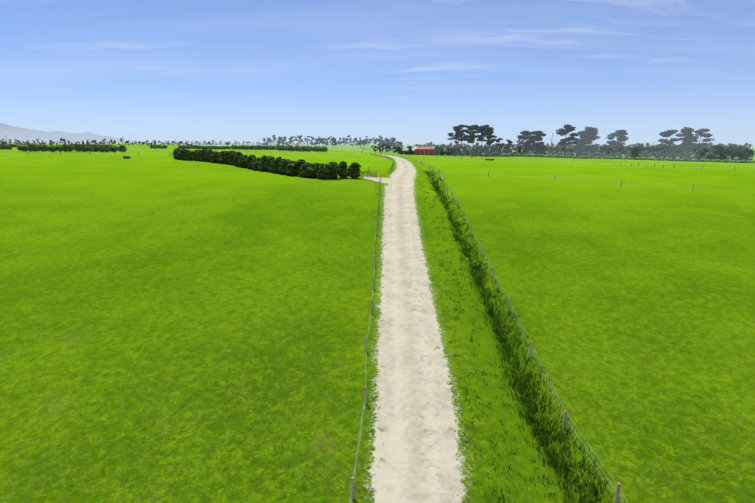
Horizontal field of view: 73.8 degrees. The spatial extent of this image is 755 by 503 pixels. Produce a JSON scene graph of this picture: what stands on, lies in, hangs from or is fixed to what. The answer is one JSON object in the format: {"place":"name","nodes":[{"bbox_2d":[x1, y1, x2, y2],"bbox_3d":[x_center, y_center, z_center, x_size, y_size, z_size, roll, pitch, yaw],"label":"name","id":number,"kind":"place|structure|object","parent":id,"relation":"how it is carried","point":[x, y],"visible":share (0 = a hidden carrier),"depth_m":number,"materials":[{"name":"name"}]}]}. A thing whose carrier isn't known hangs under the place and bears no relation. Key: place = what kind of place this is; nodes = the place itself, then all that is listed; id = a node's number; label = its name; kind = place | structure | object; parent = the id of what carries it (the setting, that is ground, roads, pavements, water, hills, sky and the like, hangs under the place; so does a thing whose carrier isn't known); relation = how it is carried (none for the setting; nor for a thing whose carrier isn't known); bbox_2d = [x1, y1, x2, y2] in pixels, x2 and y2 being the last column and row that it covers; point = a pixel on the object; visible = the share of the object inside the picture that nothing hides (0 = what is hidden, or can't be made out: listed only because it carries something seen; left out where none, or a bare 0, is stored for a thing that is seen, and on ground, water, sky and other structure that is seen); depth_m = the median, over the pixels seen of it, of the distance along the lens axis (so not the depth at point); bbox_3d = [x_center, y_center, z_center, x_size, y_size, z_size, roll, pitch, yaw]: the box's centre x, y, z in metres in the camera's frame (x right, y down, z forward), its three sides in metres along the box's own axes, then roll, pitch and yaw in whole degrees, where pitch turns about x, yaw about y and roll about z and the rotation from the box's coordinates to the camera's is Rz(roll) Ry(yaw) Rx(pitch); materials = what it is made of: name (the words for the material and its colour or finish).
{"place":"outdoors","nodes":[
{"label":"outdoors","id":0,"kind":"place"},
{"bbox_2d":[0,123,150,142],"bbox_3d":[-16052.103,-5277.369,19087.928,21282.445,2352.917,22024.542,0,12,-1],"label":"mountain","id":1,"kind":"structure","parent":0,"point":[24,135],"depth_m":14801.48,"materials":[{"name":"stone"}]},
{"bbox_2d":[0,143,754,502],"bbox_3d":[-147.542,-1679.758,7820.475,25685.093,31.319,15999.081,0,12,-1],"label":"ground","id":2,"kind":"structure","parent":0,"point":[172,329],"depth_m":37.93,"materials":[{"name":"green plant"}]},
{"bbox_2d":[0,146,11,149],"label":"hedge","id":3,"kind":"object","parent":2,"relation":"on","point":[6,147],"visible":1,"depth_m":175.06,"materials":[{"name":"green plant"}]},
{"bbox_2d":[0,144,16,146],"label":"hedge","id":4,"kind":"object","parent":2,"relation":"on","point":[12,145],"visible":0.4,"depth_m":204.10,"materials":[{"name":"green plant"}]},
{"bbox_2d":[0,138,129,146],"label":"tree belt","id":5,"kind":"object","parent":2,"relation":"on","point":[50,141],"visible":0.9,"depth_m":283.87,"materials":[{"name":"green plant"}]},
{"bbox_2d":[15,143,126,151],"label":"hedge","id":6,"kind":"object","parent":2,"relation":"on","point":[60,148],"visible":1,"depth_m":182.98,"materials":[{"name":"green plant"}]},
{"bbox_2d":[2,141,143,144],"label":"tree belt","id":7,"kind":"object","parent":2,"relation":"on","point":[78,143],"visible":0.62,"depth_m":305.40,"materials":[{"name":"green plant"}]},
{"bbox_2d":[9,152,172,155],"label":"field fence","id":8,"kind":"object","parent":2,"relation":"on","point":[115,153],"depth_m":157.30,"materials":[{"name":"silver metal"}]},
{"bbox_2d":[71,144,112,145],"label":"hedge","id":9,"kind":"object","parent":2,"relation":"on","point":[91,144],"visible":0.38,"depth_m":266.31,"materials":[{"name":"green plant"}]},
{"bbox_2d":[149,145,167,148],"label":"hedge","id":10,"kind":"object","parent":2,"relation":"on","point":[158,146],"visible":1,"depth_m":257.64,"materials":[{"name":"green plant"}]},
{"bbox_2d":[178,145,197,148],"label":"hedge","id":11,"kind":"object","parent":2,"relation":"on","point":[187,146],"visible":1,"depth_m":259.80,"materials":[{"name":"green plant"}]},
{"bbox_2d":[134,140,271,145],"bbox_3d":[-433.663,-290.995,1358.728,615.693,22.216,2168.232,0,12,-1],"label":"tree belt","id":12,"kind":"object","parent":2,"relation":"on","point":[227,144],"visible":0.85,"depth_m":335.36,"materials":[{"name":"green plant"}]},
{"bbox_2d":[197,145,230,148],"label":"hedge","id":13,"kind":"object","parent":2,"relation":"on","point":[213,147],"visible":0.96,"depth_m":260.53,"materials":[{"name":"green plant"}]},
{"bbox_2d":[231,145,275,149],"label":"hedge","id":14,"kind":"object","parent":2,"relation":"on","point":[252,147],"visible":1,"depth_m":265.20,"materials":[{"name":"green plant"}]},
{"bbox_2d":[131,140,399,147],"bbox_3d":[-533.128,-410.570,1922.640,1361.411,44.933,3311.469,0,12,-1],"label":"tree belt","id":15,"kind":"object","parent":2,"relation":"on","point":[206,143],"visible":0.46,"depth_m":2161.55,"materials":[{"name":"green plant"}]},
{"bbox_2d":[173,148,360,178],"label":"hedge","id":16,"kind":"object","parent":2,"relation":"on","point":[303,168],"visible":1,"depth_m":99.32,"materials":[{"name":"green plant"}]},
{"bbox_2d":[275,144,327,151],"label":"hedge","id":17,"kind":"object","parent":2,"relation":"on","point":[300,148],"visible":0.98,"depth_m":280.42,"materials":[{"name":"green plant"}]},
{"bbox_2d":[262,135,402,151],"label":"tree belt","id":18,"kind":"object","parent":2,"relation":"on","point":[390,141],"visible":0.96,"depth_m":1497.21,"materials":[{"name":"green plant"}]},
{"bbox_2d":[349,175,380,500],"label":"track fence","id":19,"kind":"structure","parent":2,"relation":"on","point":[352,493],"depth_m":33.35,"materials":[{"name":"grey wood"}]},
{"bbox_2d":[358,170,376,177],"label":"timber gate","id":20,"kind":"object","parent":2,"relation":"on","point":[370,175],"visible":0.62,"depth_m":93.60,"materials":[{"name":"wood"}]},
{"bbox_2d":[355,193,384,498],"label":"verge grass","id":21,"kind":"structure","parent":2,"relation":"on","point":[369,394],"depth_m":28.16,"materials":[{"name":"green plant"}]},
{"bbox_2d":[363,175,390,184],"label":"side track","id":22,"kind":"structure","parent":2,"relation":"on","point":[384,180],"depth_m":90.32,"materials":[{"name":"beige gravel"}]},
{"bbox_2d":[370,153,393,172],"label":"track fence","id":23,"kind":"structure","parent":2,"relation":"on","point":[380,155],"depth_m":174.57,"materials":[{"name":"grey wood"}]},
{"bbox_2d":[371,144,398,152],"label":"trees","id":24,"kind":"object","parent":2,"relation":"on","point":[386,147],"visible":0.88,"depth_m":320.98,"materials":[{"name":"green plant"}]},
{"bbox_2d":[360,147,440,155],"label":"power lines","id":25,"kind":"object","parent":2,"relation":"on","point":[401,149],"visible":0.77,"depth_m":287.55,"materials":[{"name":"grey"}]},
{"bbox_2d":[403,146,434,155],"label":"barn","id":26,"kind":"structure","parent":2,"relation":"on","point":[422,150],"depth_m":293.79,"materials":[{"name":"red metal"}]},
{"bbox_2d":[384,153,627,502],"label":"track fence","id":27,"kind":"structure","parent":2,"relation":"on","point":[617,494],"depth_m":32.86,"materials":[{"name":"grey wood"}]},
{"bbox_2d":[414,171,610,502],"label":"grass tufts","id":28,"kind":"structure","parent":2,"relation":"on","point":[543,476],"depth_m":29.53,"materials":[{"name":"green plant"}]},
{"bbox_2d":[423,170,618,502],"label":"tall grass","id":29,"kind":"structure","parent":2,"relation":"on","point":[507,351],"depth_m":30.48,"materials":[{"name":"green plant"}]},
{"bbox_2d":[432,171,619,498],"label":"wire fence","id":30,"kind":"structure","parent":2,"relation":"on","point":[550,413],"depth_m":29.72,"materials":[{"name":"grey metal"}]},
{"bbox_2d":[396,145,754,162],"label":"trees","id":31,"kind":"object","parent":2,"relation":"on","point":[740,154],"visible":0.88,"depth_m":584.45,"materials":[{"name":"green plant"}]},
{"bbox_2d":[447,124,713,160],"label":"trees","id":32,"kind":"object","parent":2,"relation":"on","point":[587,135],"visible":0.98,"depth_m":525.00,"materials":[{"name":"green plant"}]},
{"bbox_2d":[413,142,751,153],"bbox_3d":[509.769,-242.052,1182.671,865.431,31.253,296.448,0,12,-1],"label":"tree belt","id":33,"kind":"object","parent":2,"relation":"on","point":[450,145],"visible":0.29,"depth_m":1189.16,"materials":[{"name":"green plant"}]},
{"bbox_2d":[430,150,751,162],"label":"scrub trees","id":34,"kind":"object","parent":2,"relation":"on","point":[644,153],"visible":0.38,"depth_m":632.01,"materials":[{"name":"green plant"}]},
{"bbox_2d":[438,170,746,193],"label":"fence","id":35,"kind":"object","parent":2,"relation":"on","point":[607,182],"visible":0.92,"depth_m":82.49,"materials":[{"name":"grey wood"}]},
{"bbox_2d":[434,145,754,158],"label":"tree belt","id":36,"kind":"object","parent":2,"relation":"on","point":[608,149],"visible":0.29,"depth_m":876.80,"materials":[{"name":"green plant"}]},
{"bbox_2d":[437,156,752,170],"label":"fence","id":37,"kind":"object","parent":2,"relation":"on","point":[638,164],"visible":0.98,"depth_m":141.43,"materials":[{"name":"grey wood"}]},
{"bbox_2d":[500,153,754,162],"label":"hedge","id":38,"kind":"object","parent":2,"relation":"on","point":[617,157],"visible":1,"depth_m":296.38,"materials":[{"name":"green plant"}]},
{"bbox_2d":[0,0,754,143],"label":"sky","id":39,"kind":"structure","parent":0,"point":[407,71],"materials":[{"name":"blue"}]},
{"bbox_2d":[335,154,498,502],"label":"road","id":40,"kind":"structure","parent":0,"point":[416,412],"depth_m":30.49,"materials":[{"name":"beige gravel"}]}
]}

